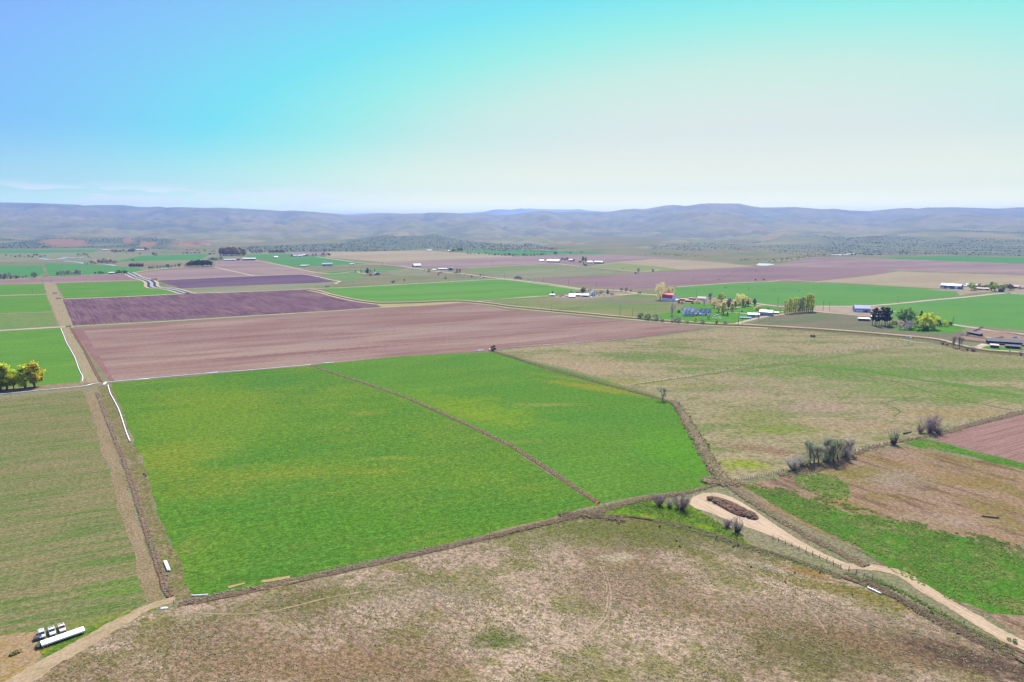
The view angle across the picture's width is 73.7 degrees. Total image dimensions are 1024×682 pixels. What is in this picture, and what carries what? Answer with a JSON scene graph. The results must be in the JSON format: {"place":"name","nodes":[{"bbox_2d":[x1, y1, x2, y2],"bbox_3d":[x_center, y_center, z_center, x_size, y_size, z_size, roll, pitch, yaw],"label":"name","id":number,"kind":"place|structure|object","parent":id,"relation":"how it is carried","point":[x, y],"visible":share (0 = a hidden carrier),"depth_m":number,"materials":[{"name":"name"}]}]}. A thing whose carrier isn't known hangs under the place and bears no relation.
{"place":"outdoors","nodes":[
{"label":"outdoors","id":0,"kind":"place"},
{"bbox_2d":[0,265,44,277],"bbox_3d":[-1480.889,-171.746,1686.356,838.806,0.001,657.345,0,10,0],"label":"field","id":1,"kind":"structure","parent":0,"point":[20,270],"depth_m":1720.96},
{"bbox_2d":[0,284,45,294],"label":"field","id":2,"kind":"structure","parent":0,"point":[18,289],"depth_m":1228.91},
{"bbox_2d":[0,632,46,681],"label":"bare dirt","id":3,"kind":"structure","parent":0,"point":[27,657],"depth_m":189.79,"materials":[{"name":"soil"}]},
{"bbox_2d":[0,295,51,312],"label":"field","id":4,"kind":"structure","parent":0,"point":[24,303],"depth_m":1002.71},
{"bbox_2d":[0,312,56,329],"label":"field","id":5,"kind":"structure","parent":0,"point":[18,320],"depth_m":838.14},
{"bbox_2d":[0,328,80,387],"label":"field","id":6,"kind":"structure","parent":0,"point":[48,350],"depth_m":626.18,"materials":[{"name":"plant"}]},
{"bbox_2d":[0,250,97,252],"bbox_3d":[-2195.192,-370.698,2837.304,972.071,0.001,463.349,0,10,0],"label":"field","id":7,"kind":"structure","parent":0,"point":[38,251],"depth_m":2868.07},
{"bbox_2d":[0,274,137,283],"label":"field","id":8,"kind":"structure","parent":0,"point":[110,277],"depth_m":1446.50,"materials":[{"name":"soil"}]},
{"bbox_2d":[0,390,145,637],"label":"field","id":9,"kind":"structure","parent":0,"point":[67,556],"depth_m":270.14,"materials":[{"name":"plant"}]},
{"bbox_2d":[34,626,84,649],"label":"long trailer","id":10,"kind":"object","parent":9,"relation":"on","point":[59,637],"visible":1,"depth_m":195.62,"materials":[{"name":"metal"}]},
{"bbox_2d":[5,597,174,681],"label":"dirt road","id":11,"kind":"structure","parent":0,"point":[33,672],"depth_m":192.92,"materials":[{"name":"soil"}]},
{"bbox_2d":[45,264,141,275],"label":"field","id":12,"kind":"structure","parent":0,"point":[53,269],"depth_m":1757.93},
{"bbox_2d":[73,328,113,380],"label":"field","id":13,"kind":"structure","parent":0,"point":[84,339],"depth_m":640.86,"materials":[{"name":"soil"}]},
{"bbox_2d":[56,281,177,298],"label":"field","id":14,"kind":"structure","parent":0,"point":[102,289],"depth_m":1210.74,"materials":[{"name":"plant"}]},
{"bbox_2d":[84,392,163,602],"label":"track","id":15,"kind":"structure","parent":0,"point":[148,581],"depth_m":286.22,"materials":[{"name":"soil"}]},
{"bbox_2d":[0,251,290,263],"bbox_3d":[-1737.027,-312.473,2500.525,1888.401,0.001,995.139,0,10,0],"label":"field","id":16,"kind":"structure","parent":0,"point":[99,255],"depth_m":2440.25,"materials":[{"name":"soil"}]},
{"bbox_2d":[115,254,208,261],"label":"field","id":17,"kind":"structure","parent":0,"point":[170,257],"depth_m":2369.33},
{"bbox_2d":[136,267,250,279],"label":"field","id":18,"kind":"structure","parent":0,"point":[192,272],"depth_m":1618.28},
{"bbox_2d":[63,289,380,324],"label":"field","id":19,"kind":"structure","parent":0,"point":[86,311],"depth_m":990.48,"materials":[{"name":"soil"}]},
{"bbox_2d":[159,274,332,287],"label":"field","id":20,"kind":"structure","parent":0,"point":[236,281],"depth_m":1396.94,"materials":[{"name":"soil"}]},
{"bbox_2d":[183,282,334,292],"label":"field","id":21,"kind":"structure","parent":0,"point":[256,288],"depth_m":1266.95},
{"bbox_2d":[214,260,318,275],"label":"field","id":22,"kind":"structure","parent":0,"point":[255,268],"depth_m":1796.16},
{"bbox_2d":[70,279,493,298],"bbox_3d":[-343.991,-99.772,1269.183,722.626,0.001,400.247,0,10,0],"label":"field road","id":23,"kind":"structure","parent":0,"point":[277,290],"depth_m":1209.68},
{"bbox_2d":[247,254,321,258],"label":"field","id":24,"kind":"structure","parent":0,"point":[262,256],"depth_m":2439.94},
{"bbox_2d":[71,296,539,326],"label":"field road","id":25,"kind":"structure","parent":0,"point":[272,314],"depth_m":892.29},
{"bbox_2d":[263,257,373,266],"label":"field","id":26,"kind":"structure","parent":0,"point":[309,261],"depth_m":2122.79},
{"bbox_2d":[320,273,363,280],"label":"field","id":27,"kind":"structure","parent":0,"point":[347,277],"depth_m":1527.38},
{"bbox_2d":[111,366,599,595],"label":"field","id":28,"kind":"structure","parent":0,"point":[268,473],"depth_m":322.38,"materials":[{"name":"plant"}]},
{"bbox_2d":[74,303,706,380],"bbox_3d":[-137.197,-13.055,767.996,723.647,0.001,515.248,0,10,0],"label":"field","id":29,"kind":"structure","parent":0,"point":[140,351],"depth_m":719.93,"materials":[{"name":"soil"}]},
{"bbox_2d":[388,270,429,275],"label":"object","id":30,"kind":"structure","parent":0,"point":[423,272],"depth_m":1650.76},
{"bbox_2d":[326,250,511,261],"bbox_3d":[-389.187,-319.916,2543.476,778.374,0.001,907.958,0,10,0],"label":"field","id":31,"kind":"structure","parent":0,"point":[395,256],"depth_m":2514.95,"materials":[{"name":"soil"}]},
{"bbox_2d":[378,302,459,307],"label":"field","id":32,"kind":"structure","parent":0,"point":[390,305],"depth_m":1002.53,"materials":[{"name":"plant"}]},
{"bbox_2d":[323,279,580,301],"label":"field","id":33,"kind":"structure","parent":0,"point":[481,289],"depth_m":1192.82,"materials":[{"name":"plant"}]},
{"bbox_2d":[321,257,661,296],"bbox_3d":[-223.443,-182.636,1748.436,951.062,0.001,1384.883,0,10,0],"label":"field road","id":34,"kind":"structure","parent":0,"point":[504,278],"depth_m":1419.77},
{"bbox_2d":[0,202,1023,255],"bbox_3d":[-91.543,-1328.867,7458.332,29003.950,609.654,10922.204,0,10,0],"label":"hills","id":35,"kind":"structure","parent":0,"point":[795,227],"depth_m":6483.92,"materials":[{"name":"plant"}]},
{"bbox_2d":[0,236,1023,663],"bbox_3d":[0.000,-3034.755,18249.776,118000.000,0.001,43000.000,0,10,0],"label":"ground","id":36,"kind":"structure","parent":0,"point":[624,246],"depth_m":1184.84,"materials":[{"name":"soil"}]},
{"bbox_2d":[0,363,14,389],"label":"roadside tree","id":37,"kind":"object","parent":36,"relation":"on","point":[5,369],"visible":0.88,"depth_m":486.81,"materials":[{"name":"green plant"}]},
{"bbox_2d":[12,364,34,387],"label":"roadside tree","id":38,"kind":"object","parent":36,"relation":"on","point":[21,379],"visible":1,"depth_m":490.10,"materials":[{"name":"green plant"}]},
{"bbox_2d":[23,360,45,386],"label":"roadside tree","id":39,"kind":"object","parent":36,"relation":"on","point":[33,368],"visible":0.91,"depth_m":495.17,"materials":[{"name":"yellow plant"}]},
{"bbox_2d":[0,382,98,393],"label":"lane","id":40,"kind":"structure","parent":36,"relation":"on","point":[27,388],"depth_m":496.72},
{"bbox_2d":[44,283,98,382],"bbox_3d":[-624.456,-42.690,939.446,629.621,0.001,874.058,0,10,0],"label":"lane","id":41,"kind":"structure","parent":36,"relation":"on","point":[59,309],"depth_m":753.11,"materials":[{"name":"soil"}]},
{"bbox_2d":[70,328,101,381],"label":"ditch","id":42,"kind":"object","parent":36,"relation":"in","point":[99,378],"visible":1,"depth_m":606.24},
{"bbox_2d":[37,604,162,656],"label":"verge","id":43,"kind":"structure","parent":36,"relation":"on","point":[50,649],"depth_m":195.23,"materials":[{"name":"green plant"}]},
{"bbox_2d":[95,392,173,597],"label":"ditch","id":44,"kind":"object","parent":36,"relation":"in","point":[169,593],"visible":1,"depth_m":277.80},
{"bbox_2d":[96,393,169,591],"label":"weeds","id":45,"kind":"object","parent":44,"relation":"on","point":[144,521],"visible":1,"depth_m":295.89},
{"bbox_2d":[98,386,197,598],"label":"margin","id":46,"kind":"object","parent":36,"relation":"on","point":[179,588],"visible":0.99,"depth_m":292.36,"materials":[{"name":"plant"}]},
{"bbox_2d":[178,512,581,606],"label":"ditch","id":47,"kind":"object","parent":36,"relation":"in","point":[307,578],"visible":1,"depth_m":234.17,"materials":[{"name":"soil"}]},
{"bbox_2d":[186,536,483,603],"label":"weeds","id":48,"kind":"object","parent":47,"relation":"on","point":[358,564],"visible":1,"depth_m":236.61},
{"bbox_2d":[312,365,597,501],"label":"ditch","id":49,"kind":"object","parent":36,"relation":"in","point":[571,485],"visible":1,"depth_m":378.46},
{"bbox_2d":[313,366,588,495],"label":"weeds","id":50,"kind":"object","parent":49,"relation":"on","point":[476,428],"visible":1,"depth_m":387.55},
{"bbox_2d":[1,230,1023,259],"bbox_3d":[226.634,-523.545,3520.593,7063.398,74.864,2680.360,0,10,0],"label":"sagebrush","id":51,"kind":"object","parent":36,"relation":"on","point":[481,244],"visible":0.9,"depth_m":3237.30,"materials":[{"name":"green plant"}]},
{"bbox_2d":[34,517,1023,681],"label":"pasture","id":52,"kind":"structure","parent":36,"relation":"on","point":[258,633],"depth_m":202.00,"materials":[{"name":"plant"}]},
{"bbox_2d":[160,586,412,613],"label":"trail","id":53,"kind":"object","parent":52,"relation":"on","point":[290,606],"visible":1,"depth_m":212.97,"materials":[{"name":"soil"}]},
{"bbox_2d":[38,520,1014,681],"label":"dry tufts","id":54,"kind":"object","parent":52,"relation":"on","point":[473,649],"visible":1,"depth_m":202.75,"materials":[{"name":"plant"}]},
{"bbox_2d":[47,521,1021,681],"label":"grass tufts","id":55,"kind":"object","parent":52,"relation":"on","point":[789,580],"visible":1,"depth_m":203.32,"materials":[{"name":"plant"}]},
{"bbox_2d":[652,518,843,578],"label":"weeds","id":56,"kind":"object","parent":52,"relation":"on","point":[747,547],"visible":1,"depth_m":250.08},
{"bbox_2d":[843,571,954,623],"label":"weeds","id":57,"kind":"object","parent":52,"relation":"on","point":[853,575],"visible":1,"depth_m":225.54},
{"bbox_2d":[552,292,634,298],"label":"farmyard","id":58,"kind":"structure","parent":36,"relation":"on","point":[602,295],"depth_m":1126.72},
{"bbox_2d":[669,493,691,510],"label":"shrub","id":59,"kind":"object","parent":36,"relation":"on","point":[683,505],"visible":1,"depth_m":283.96,"materials":[{"name":"grey plant"}]},
{"bbox_2d":[682,306,711,315],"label":"farmhouse","id":60,"kind":"object","parent":36,"relation":"on","point":[689,311],"visible":1,"depth_m":881.99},
{"bbox_2d":[689,492,844,563],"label":"dirt yard","id":61,"kind":"structure","parent":36,"relation":"on","point":[762,524],"depth_m":273.66,"materials":[{"name":"soil"}]},
{"bbox_2d":[707,496,758,519],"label":"dirt pile","id":62,"kind":"object","parent":61,"relation":"on","point":[735,506],"visible":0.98,"depth_m":283.96,"materials":[{"name":"soil"}]},
{"bbox_2d":[605,514,1023,653],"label":"ditch","id":63,"kind":"object","parent":36,"relation":"on","point":[1015,648],"visible":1,"depth_m":234.01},
{"bbox_2d":[793,455,856,471],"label":"weeds","id":64,"kind":"object","parent":36,"relation":"on","point":[815,465],"visible":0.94,"depth_m":337.00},
{"bbox_2d":[813,306,895,314],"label":"farmyard","id":65,"kind":"structure","parent":36,"relation":"on","point":[846,310],"depth_m":933.66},
{"bbox_2d":[776,410,1021,476],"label":"weeds","id":66,"kind":"object","parent":36,"relation":"on","point":[934,434],"visible":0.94,"depth_m":374.48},
{"bbox_2d":[895,308,917,321],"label":"round tree","id":67,"kind":"object","parent":36,"relation":"on","point":[908,315],"visible":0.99,"depth_m":801.41,"materials":[{"name":"green plant"}]},
{"bbox_2d":[918,414,942,432],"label":"shrub","id":68,"kind":"object","parent":36,"relation":"on","point":[930,427],"visible":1,"depth_m":387.54,"materials":[{"name":"grey plant"}]},
{"bbox_2d":[934,288,1023,295],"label":"farmyard","id":69,"kind":"structure","parent":36,"relation":"on","point":[960,292],"depth_m":1210.21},
{"bbox_2d":[986,337,1023,344],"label":"cattle shed","id":70,"kind":"structure","parent":36,"relation":"on","point":[1006,341],"depth_m":674.90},
{"bbox_2d":[0,0,1023,214],"label":"sky","id":71,"kind":"structure","parent":0,"point":[344,107],"materials":[{"name":"blue"}]},
{"bbox_2d":[315,352,710,502],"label":"field","id":72,"kind":"structure","parent":0,"point":[601,443],"depth_m":426.74,"materials":[{"name":"plant"}]},
{"bbox_2d":[700,476,744,486],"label":"bramble","id":73,"kind":"object","parent":72,"relation":"on","point":[708,480],"visible":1,"depth_m":313.24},
{"bbox_2d":[467,265,576,271],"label":"field","id":74,"kind":"structure","parent":0,"point":[508,268],"depth_m":1795.84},
{"bbox_2d":[462,209,602,214],"bbox_3d":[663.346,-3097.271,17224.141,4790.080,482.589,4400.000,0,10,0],"label":"mountains","id":75,"kind":"structure","parent":0,"point":[503,212],"depth_m":16963.12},
{"bbox_2d":[459,250,606,254],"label":"field","id":76,"kind":"structure","parent":0,"point":[522,252],"depth_m":2770.50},
{"bbox_2d":[307,290,760,327],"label":"canal road","id":77,"kind":"structure","parent":0,"point":[539,310],"depth_m":921.98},
{"bbox_2d":[384,254,689,267],"bbox_3d":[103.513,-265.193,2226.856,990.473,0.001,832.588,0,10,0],"label":"field","id":78,"kind":"structure","parent":0,"point":[495,261],"depth_m":2122.90,"materials":[{"name":"soil"}]},
{"bbox_2d":[476,267,619,278],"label":"field","id":79,"kind":"structure","parent":0,"point":[551,272],"depth_m":1650.67,"materials":[{"name":"soil"}]},
{"bbox_2d":[477,293,681,317],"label":"field","id":80,"kind":"structure","parent":0,"point":[643,303],"depth_m":1002.50,"materials":[{"name":"plant"}]},
{"bbox_2d":[492,351,666,400],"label":"ditch bank","id":81,"kind":"structure","parent":0,"point":[582,378],"depth_m":524.70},
{"bbox_2d":[494,351,661,398],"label":"bramble","id":82,"kind":"object","parent":81,"relation":"on","point":[611,385],"visible":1,"depth_m":533.99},
{"bbox_2d":[592,263,680,270],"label":"field","id":83,"kind":"structure","parent":0,"point":[625,266],"depth_m":1836.05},
{"bbox_2d":[566,484,717,517],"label":"ditch bank","id":84,"kind":"structure","parent":0,"point":[702,488],"depth_m":298.18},
{"bbox_2d":[492,492,681,536],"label":"weeds","id":85,"kind":"object","parent":84,"relation":"on","point":[522,528],"visible":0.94,"depth_m":275.52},
{"bbox_2d":[573,499,752,545],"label":"grass","id":86,"kind":"structure","parent":0,"point":[666,509],"depth_m":280.24,"materials":[{"name":"plant"}]},
{"bbox_2d":[558,510,624,524],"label":"weeds","id":87,"kind":"object","parent":86,"relation":"on","point":[600,515],"visible":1,"depth_m":278.22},
{"bbox_2d":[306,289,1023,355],"bbox_3d":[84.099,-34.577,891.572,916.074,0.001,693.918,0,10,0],"label":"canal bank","id":88,"kind":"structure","parent":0,"point":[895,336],"depth_m":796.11,"materials":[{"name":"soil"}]},
{"bbox_2d":[309,289,1023,354],"bbox_3d":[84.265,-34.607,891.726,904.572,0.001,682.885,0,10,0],"label":"canal","id":89,"kind":"structure","parent":0,"point":[694,323],"depth_m":803.93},
{"bbox_2d":[312,289,1023,352],"bbox_3d":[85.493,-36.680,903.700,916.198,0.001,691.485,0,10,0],"label":"canal road","id":90,"kind":"structure","parent":0,"point":[700,322],"depth_m":811.91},
{"bbox_2d":[592,259,751,269],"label":"field","id":91,"kind":"structure","parent":0,"point":[683,264],"depth_m":1968.83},
{"bbox_2d":[669,402,730,480],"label":"ditch bank","id":92,"kind":"structure","parent":0,"point":[697,450],"depth_m":352.70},
{"bbox_2d":[667,399,734,481],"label":"bramble","id":93,"kind":"object","parent":92,"relation":"on","point":[702,448],"visible":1,"depth_m":363.37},
{"bbox_2d":[530,266,893,288],"bbox_3d":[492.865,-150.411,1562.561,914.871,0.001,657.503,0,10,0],"label":"field","id":94,"kind":"structure","parent":0,"point":[702,276],"depth_m":1527.14,"materials":[{"name":"soil"}]},
{"bbox_2d":[656,304,788,322],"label":"lawn","id":95,"kind":"structure","parent":0,"point":[734,317],"depth_m":892.92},
{"bbox_2d":[494,327,1023,481],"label":"field","id":96,"kind":"structure","parent":0,"point":[793,403],"depth_m":512.39,"materials":[{"name":"plant"}]},
{"bbox_2d":[633,344,912,384],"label":"drain","id":97,"kind":"object","parent":96,"relation":"on","point":[765,366],"visible":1,"depth_m":567.09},
{"bbox_2d":[800,365,1022,396],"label":"drain","id":98,"kind":"object","parent":96,"relation":"on","point":[942,382],"visible":1,"depth_m":518.42,"materials":[{"name":"green plant"}]},
{"bbox_2d":[728,487,867,566],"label":"ditch bank","id":99,"kind":"structure","parent":0,"point":[861,563],"depth_m":257.57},
{"bbox_2d":[727,486,859,561],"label":"weeds","id":100,"kind":"object","parent":99,"relation":"on","point":[782,519],"visible":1,"depth_m":273.79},
{"bbox_2d":[675,282,958,305],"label":"field","id":101,"kind":"structure","parent":0,"point":[830,294],"depth_m":1175.54,"materials":[{"name":"plant"}]},
{"bbox_2d":[793,471,849,500],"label":"field","id":102,"kind":"structure","parent":0,"point":[835,493],"depth_m":311.20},
{"bbox_2d":[750,312,964,340],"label":"field","id":103,"kind":"structure","parent":0,"point":[830,321],"depth_m":812.87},
{"bbox_2d":[715,293,1016,306],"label":"field road","id":104,"kind":"structure","parent":0,"point":[895,303],"depth_m":1039.72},
{"bbox_2d":[734,446,1023,639],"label":"field","id":105,"kind":"structure","parent":0,"point":[937,491],"depth_m":302.02,"materials":[{"name":"soil"}]},
{"bbox_2d":[828,438,843,461],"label":"bare tree","id":106,"kind":"object","parent":105,"relation":"on","point":[834,443],"visible":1,"depth_m":338.55,"materials":[{"name":"grey plant"}]},
{"bbox_2d":[738,483,1023,563],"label":"edge tufts","id":107,"kind":"object","parent":105,"relation":"on","point":[980,537],"visible":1,"depth_m":270.58,"materials":[{"name":"plant"}]},
{"bbox_2d":[747,487,1023,614],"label":"field","id":108,"kind":"structure","parent":0,"point":[897,543],"depth_m":242.77,"materials":[{"name":"plant"}]},
{"bbox_2d":[743,485,1023,614],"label":"crop tufts","id":109,"kind":"object","parent":108,"relation":"on","point":[988,598],"visible":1,"depth_m":248.60,"materials":[{"name":"plant"}]},
{"bbox_2d":[772,257,1023,274],"bbox_3d":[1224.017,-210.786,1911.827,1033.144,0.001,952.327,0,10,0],"label":"field","id":110,"kind":"structure","parent":0,"point":[925,265],"depth_m":1922.36,"materials":[{"name":"soil"}]},
{"bbox_2d":[815,271,1023,288],"bbox_3d":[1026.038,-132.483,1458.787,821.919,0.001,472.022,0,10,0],"label":"field","id":111,"kind":"structure","parent":0,"point":[919,279],"depth_m":1445.94,"materials":[{"name":"soil"}]},
{"bbox_2d":[893,325,964,332],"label":"lawn","id":112,"kind":"structure","parent":0,"point":[946,329],"depth_m":767.05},
{"bbox_2d":[917,312,940,326],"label":"round tree","id":113,"kind":"object","parent":112,"relation":"on","point":[930,321],"visible":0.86,"depth_m":766.12,"materials":[{"name":"yellow plant"}]},
{"bbox_2d":[839,563,1023,649],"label":"dirt road","id":114,"kind":"structure","parent":0,"point":[870,567],"depth_m":216.38,"materials":[{"name":"soil"}]},
{"bbox_2d":[870,582,1023,662],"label":"ditch bank","id":115,"kind":"structure","parent":0,"point":[1018,657],"depth_m":195.19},
{"bbox_2d":[863,578,1014,655],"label":"weeds","id":116,"kind":"object","parent":115,"relation":"on","point":[916,609],"visible":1,"depth_m":205.28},
{"bbox_2d":[866,575,1016,652],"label":"weeds","id":117,"kind":"object","parent":115,"relation":"on","point":[879,581],"visible":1,"depth_m":213.90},
{"bbox_2d":[878,293,1023,329],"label":"field","id":118,"kind":"structure","parent":0,"point":[1005,310],"depth_m":939.09,"materials":[{"name":"plant"}]},
{"bbox_2d":[884,256,1023,262],"bbox_3d":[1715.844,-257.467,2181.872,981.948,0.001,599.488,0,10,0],"label":"field","id":119,"kind":"structure","parent":0,"point":[985,259],"depth_m":2301.36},
{"bbox_2d":[906,439,1023,469],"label":"field","id":120,"kind":"structure","parent":0,"point":[927,443],"depth_m":357.53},
{"bbox_2d":[933,414,1023,462],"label":"field","id":121,"kind":"structure","parent":0,"point":[1003,438],"depth_m":379.12,"materials":[{"name":"soil"}]},
{"bbox_2d":[943,411,1023,432],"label":"ditch bank","id":122,"kind":"structure","parent":0,"point":[991,418],"depth_m":411.39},
{"bbox_2d":[961,329,1023,342],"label":"pen ground","id":123,"kind":"structure","parent":0,"point":[991,334],"depth_m":719.05,"materials":[{"name":"soil"}]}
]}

